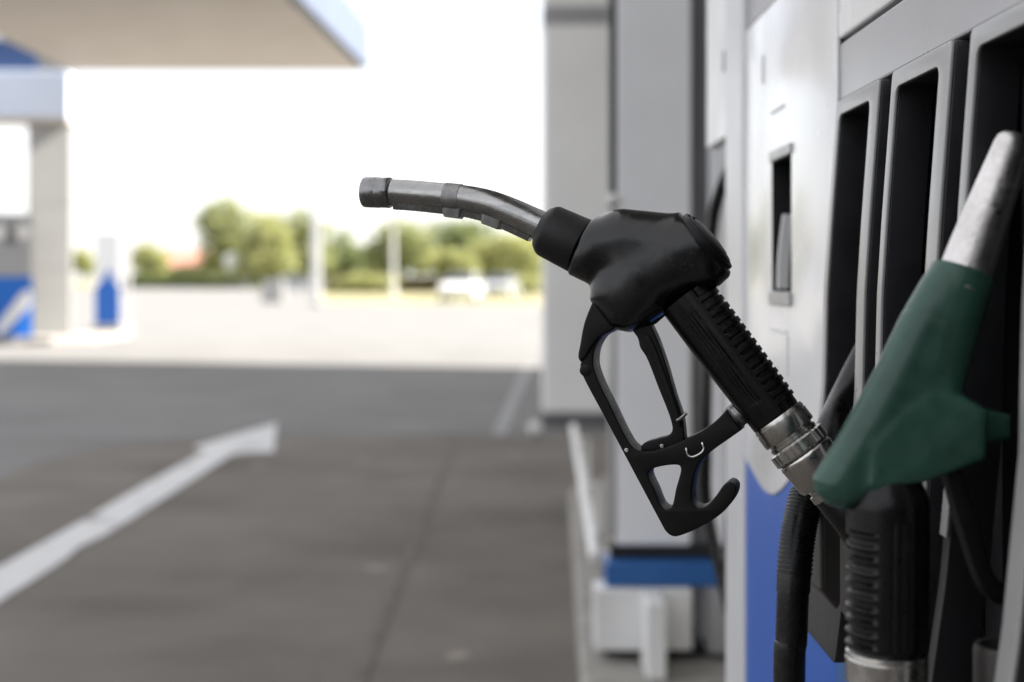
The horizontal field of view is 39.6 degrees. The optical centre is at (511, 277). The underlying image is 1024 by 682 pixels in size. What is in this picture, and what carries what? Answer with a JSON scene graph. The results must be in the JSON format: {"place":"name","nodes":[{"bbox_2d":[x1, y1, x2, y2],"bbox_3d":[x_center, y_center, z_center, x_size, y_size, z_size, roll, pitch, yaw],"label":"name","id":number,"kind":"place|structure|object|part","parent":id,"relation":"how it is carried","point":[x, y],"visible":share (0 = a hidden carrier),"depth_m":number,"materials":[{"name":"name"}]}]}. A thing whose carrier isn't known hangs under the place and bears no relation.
{"place":"outdoors","nodes":[
{"label":"outdoors","id":0,"kind":"place"},
{"bbox_2d":[0,0,368,70],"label":"forecourt canopy","id":1,"kind":"object","parent":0,"point":[201,35],"visible":1,"depth_m":22.50,"materials":[{"name":"beige metal"}]},
{"bbox_2d":[165,250,218,274],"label":"house","id":2,"kind":"structure","parent":0,"point":[181,257],"depth_m":206.75,"materials":[{"name":"tile"}]},
{"bbox_2d":[72,282,324,288],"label":"lawn","id":3,"kind":"structure","parent":0,"point":[84,284],"depth_m":215.71,"materials":[{"name":"green plant"}]},
{"bbox_2d":[72,246,94,286],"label":"deciduous tree","id":4,"kind":"object","parent":3,"relation":"on","point":[82,262],"visible":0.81,"depth_m":171.52,"materials":[{"name":"green plant"}]},
{"bbox_2d":[131,238,172,279],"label":"bush","id":5,"kind":"object","parent":3,"relation":"on","point":[156,258],"visible":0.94,"depth_m":169.33,"materials":[{"name":"green plant"}]},
{"bbox_2d":[131,263,267,287],"bbox_3d":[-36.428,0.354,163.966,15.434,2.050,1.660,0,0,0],"label":"hedge","id":6,"kind":"object","parent":3,"relation":"on","point":[145,280],"visible":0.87,"depth_m":163.38,"materials":[{"name":"green plant"}]},
{"bbox_2d":[192,194,255,286],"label":"deciduous tree","id":7,"kind":"object","parent":3,"relation":"on","point":[220,223],"visible":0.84,"depth_m":174.98,"materials":[{"name":"green plant"}]},
{"bbox_2d":[226,209,302,285],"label":"deciduous tree","id":8,"kind":"object","parent":3,"relation":"on","point":[270,242],"visible":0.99,"depth_m":149.09,"materials":[{"name":"green plant"}]},
{"bbox_2d":[262,204,341,278],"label":"deciduous tree","id":9,"kind":"object","parent":3,"relation":"on","point":[301,233],"visible":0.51,"depth_m":158.97,"materials":[{"name":"green plant"}]},
{"bbox_2d":[0,279,608,477],"bbox_3d":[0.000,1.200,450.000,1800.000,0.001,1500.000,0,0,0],"label":"ground","id":10,"kind":"structure","parent":0,"point":[183,363],"depth_m":17.81,"materials":[{"name":"grey concrete"}]},
{"bbox_2d":[24,331,131,343],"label":"island","id":11,"kind":"structure","parent":10,"relation":"on","point":[84,336],"depth_m":26.35,"materials":[{"name":"concrete"}]},
{"bbox_2d":[0,214,34,344],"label":"fuel dispenser","id":12,"kind":"object","parent":11,"relation":"on","point":[16,278],"visible":0.97,"depth_m":25.62,"materials":[{"name":"blue metal"}]},
{"bbox_2d":[28,122,72,334],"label":"support pillar","id":13,"kind":"structure","parent":11,"relation":"on","point":[50,205],"depth_m":27.02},
{"bbox_2d":[0,39,79,126],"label":"canopy","id":14,"kind":"structure","parent":13,"relation":"on","point":[34,87],"depth_m":26.77,"materials":[{"name":"white metal"}]},
{"bbox_2d":[92,231,132,330],"bbox_3d":[-9.080,0.080,32.425,0.720,2.240,1.010,0,0,0],"label":"fuel dispenser","id":15,"kind":"object","parent":11,"relation":"on","point":[112,280],"visible":1,"depth_m":32.00,"materials":[{"name":"silver metal"}]},
{"bbox_2d":[224,252,237,288],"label":"road sign","id":16,"kind":"object","parent":10,"relation":"on","point":[229,256],"visible":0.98,"depth_m":149.89,"materials":[{"name":"grey metal"}]},
{"bbox_2d":[244,232,249,287],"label":"lamp mast","id":17,"kind":"object","parent":10,"relation":"on","point":[246,284],"visible":0.34,"depth_m":159.83,"materials":[{"name":"grey metal"}]},
{"bbox_2d":[260,279,284,302],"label":"utility cabinet","id":18,"kind":"object","parent":10,"relation":"on","point":[272,290],"visible":1,"depth_m":68.00,"materials":[{"name":"metal"}]},
{"bbox_2d":[276,274,323,290],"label":"parked car","id":19,"kind":"object","parent":10,"relation":"on","point":[296,282],"visible":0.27,"depth_m":111.19,"materials":[{"name":"grey paint"}]},
{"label":"side window","id":20,"kind":"part","parent":19,"relation":"part of","materials":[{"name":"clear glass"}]},
{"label":"side window","id":21,"kind":"part","parent":19,"relation":"part of","materials":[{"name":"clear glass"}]},
{"bbox_2d":[0,436,608,681],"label":"concrete slab","id":22,"kind":"structure","parent":10,"relation":"on","point":[283,561],"depth_m":5.91,"materials":[{"name":"grey concrete"}]},
{"bbox_2d":[0,423,276,600],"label":"arrow marking","id":23,"kind":"object","parent":22,"relation":"on","point":[21,570],"visible":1,"depth_m":7.31,"materials":[{"name":"paint"}]},
{"bbox_2d":[354,435,458,681],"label":"slab joint","id":24,"kind":"object","parent":22,"relation":"on","point":[366,664],"visible":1,"depth_m":5.49,"materials":[{"name":"grey concrete"}]},
{"bbox_2d":[569,476,725,681],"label":"curb","id":25,"kind":"structure","parent":22,"relation":"on","point":[594,665],"depth_m":4.20,"materials":[{"name":"concrete"}]},
{"bbox_2d":[570,423,608,562],"bbox_3d":[0.337,0.951,6.309,0.096,0.264,3.382,0,0,1],"label":"guard rail","id":26,"kind":"object","parent":25,"relation":"on","point":[591,528],"visible":0.89,"depth_m":6.03,"materials":[{"name":"white metal"}]},
{"bbox_2d":[593,0,725,679],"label":"fuel dispenser","id":27,"kind":"object","parent":25,"relation":"on","point":[656,597],"visible":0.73,"depth_m":4.06,"materials":[{"name":"grey metal"}]},
{"bbox_2d":[699,164,725,616],"bbox_3d":[0.376,0.237,2.266,0.055,0.922,0.344,0,0,-14],"label":"fuel hose","id":28,"kind":"object","parent":27,"relation":"attached to","point":[706,379],"visible":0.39,"depth_m":2.39,"materials":[{"name":"rubber"}]},
{"bbox_2d":[707,0,1023,681],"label":"fuel dispenser","id":29,"kind":"object","parent":25,"relation":"on","point":[856,137],"visible":0.68,"depth_m":1.22,"materials":[{"name":"grey paint"}]},
{"bbox_2d":[359,177,832,535],"bbox_3d":[0.065,0.057,1.102,0.387,0.277,0.054,0,0,16],"label":"fuel nozzle","id":30,"kind":"object","parent":29,"relation":"attached to","point":[640,273],"visible":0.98,"depth_m":1.07,"materials":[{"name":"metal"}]},
{"bbox_2d":[817,502,849,549],"bbox_3d":[0.298,0.529,1.059,0.148,0.764,0.047,0,0,-8],"label":"fuel hose","id":31,"kind":"object","parent":30,"relation":"hanging from","point":[835,517],"visible":0.13,"depth_m":1.04,"materials":[{"name":"rubber"}]},
{"bbox_2d":[723,281,725,594],"bbox_3d":[0.350,0.231,2.131,0.088,0.753,0.074,0,0,-13],"label":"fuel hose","id":32,"kind":"object","parent":29,"relation":"attached to","point":[724,555],"visible":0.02,"depth_m":2.11,"materials":[{"name":"rubber"}]},
{"bbox_2d":[773,343,855,681],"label":"fuel hose","id":33,"kind":"object","parent":29,"relation":"attached to","point":[798,533],"visible":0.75,"depth_m":1.17,"materials":[{"name":"rubber"}]},
{"bbox_2d":[812,131,1023,681],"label":"fuel nozzle","id":34,"kind":"object","parent":29,"relation":"attached to","point":[916,419],"visible":1,"depth_m":0.85,"materials":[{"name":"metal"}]},
{"bbox_2d":[308,211,323,305],"bbox_3d":[-8.270,-0.800,60.000,0.660,4.000,0.320,0,0,0],"label":"totem post","id":35,"kind":"object","parent":10,"relation":"on","point":[315,258],"visible":0.94,"depth_m":59.91,"materials":[{"name":"metal"}]},
{"bbox_2d":[321,289,541,304],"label":"grass verge","id":36,"kind":"object","parent":10,"relation":"on","point":[433,298],"depth_m":77.78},
{"bbox_2d":[310,227,378,282],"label":"deciduous tree","id":37,"kind":"object","parent":36,"relation":"on","point":[346,261],"visible":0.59,"depth_m":164.01,"materials":[{"name":"green plant"}]},
{"bbox_2d":[331,268,401,293],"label":"bush","id":38,"kind":"object","parent":36,"relation":"on","point":[373,282],"visible":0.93,"depth_m":104.84,"materials":[{"name":"green plant"}]},
{"bbox_2d":[324,274,440,292],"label":"hedge","id":39,"kind":"object","parent":36,"relation":"on","point":[422,284],"visible":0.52,"depth_m":111.37,"materials":[{"name":"green plant"}]},
{"bbox_2d":[386,224,396,295],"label":"lamp mast","id":40,"kind":"object","parent":36,"relation":"on","point":[393,292],"visible":1,"depth_m":94.89,"materials":[{"name":"grey metal"}]},
{"bbox_2d":[351,215,443,277],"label":"deciduous tree","id":41,"kind":"object","parent":36,"relation":"on","point":[410,247],"visible":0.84,"depth_m":119.32,"materials":[{"name":"green plant"}]},
{"bbox_2d":[262,253,532,279],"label":"woodland","id":42,"kind":"object","parent":36,"relation":"on","point":[271,277],"visible":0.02,"depth_m":233.05,"materials":[{"name":"green plant"}]},
{"bbox_2d":[417,245,481,282],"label":"deciduous tree","id":43,"kind":"object","parent":36,"relation":"on","point":[453,261],"visible":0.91,"depth_m":111.50,"materials":[{"name":"green plant"}]},
{"bbox_2d":[438,273,484,301],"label":"parked car","id":44,"kind":"object","parent":36,"relation":"on","point":[452,285],"visible":1,"depth_m":70.58,"materials":[{"name":"white paint"}]},
{"bbox_2d":[423,218,501,274],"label":"deciduous tree","id":45,"kind":"object","parent":36,"relation":"on","point":[457,237],"visible":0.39,"depth_m":139.03,"materials":[{"name":"green plant"}]},
{"bbox_2d":[483,273,519,297],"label":"parked car","id":46,"kind":"object","parent":36,"relation":"on","point":[508,284],"visible":0.86,"depth_m":84.90,"materials":[{"name":"grey paint"}]},
{"bbox_2d":[463,230,541,281],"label":"deciduous tree","id":47,"kind":"object","parent":36,"relation":"on","point":[514,252],"visible":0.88,"depth_m":117.15,"materials":[{"name":"green plant"}]},
{"bbox_2d":[506,274,541,296],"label":"bush","id":48,"kind":"object","parent":36,"relation":"on","point":[528,284],"visible":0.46,"depth_m":89.69,"materials":[{"name":"green plant"}]},
{"bbox_2d":[492,364,532,434],"bbox_3d":[0.060,1.195,15.185,0.120,0.001,8.841,0,0,2],"label":"lane line","id":49,"kind":"object","parent":10,"relation":"on","point":[504,421],"visible":1,"depth_m":13.51,"materials":[{"name":"white paint"}]},
{"bbox_2d":[540,0,609,426],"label":"support pillar","id":50,"kind":"structure","parent":10,"relation":"on","point":[575,105],"depth_m":11.45,"materials":[{"name":"grey metal"}]},
{"bbox_2d":[0,0,615,278],"label":"sky","id":51,"kind":"structure","parent":0,"point":[450,91],"materials":[{"name":"white"}]},
{"bbox_2d":[390,269,465,283],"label":"hedge","id":52,"kind":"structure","parent":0,"point":[419,274],"depth_m":150.51,"materials":[{"name":"green plant"}]},
{"bbox_2d":[528,420,542,433],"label":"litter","id":53,"kind":"object","parent":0,"point":[535,427],"visible":1,"depth_m":10.85,"materials":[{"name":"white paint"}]}
]}

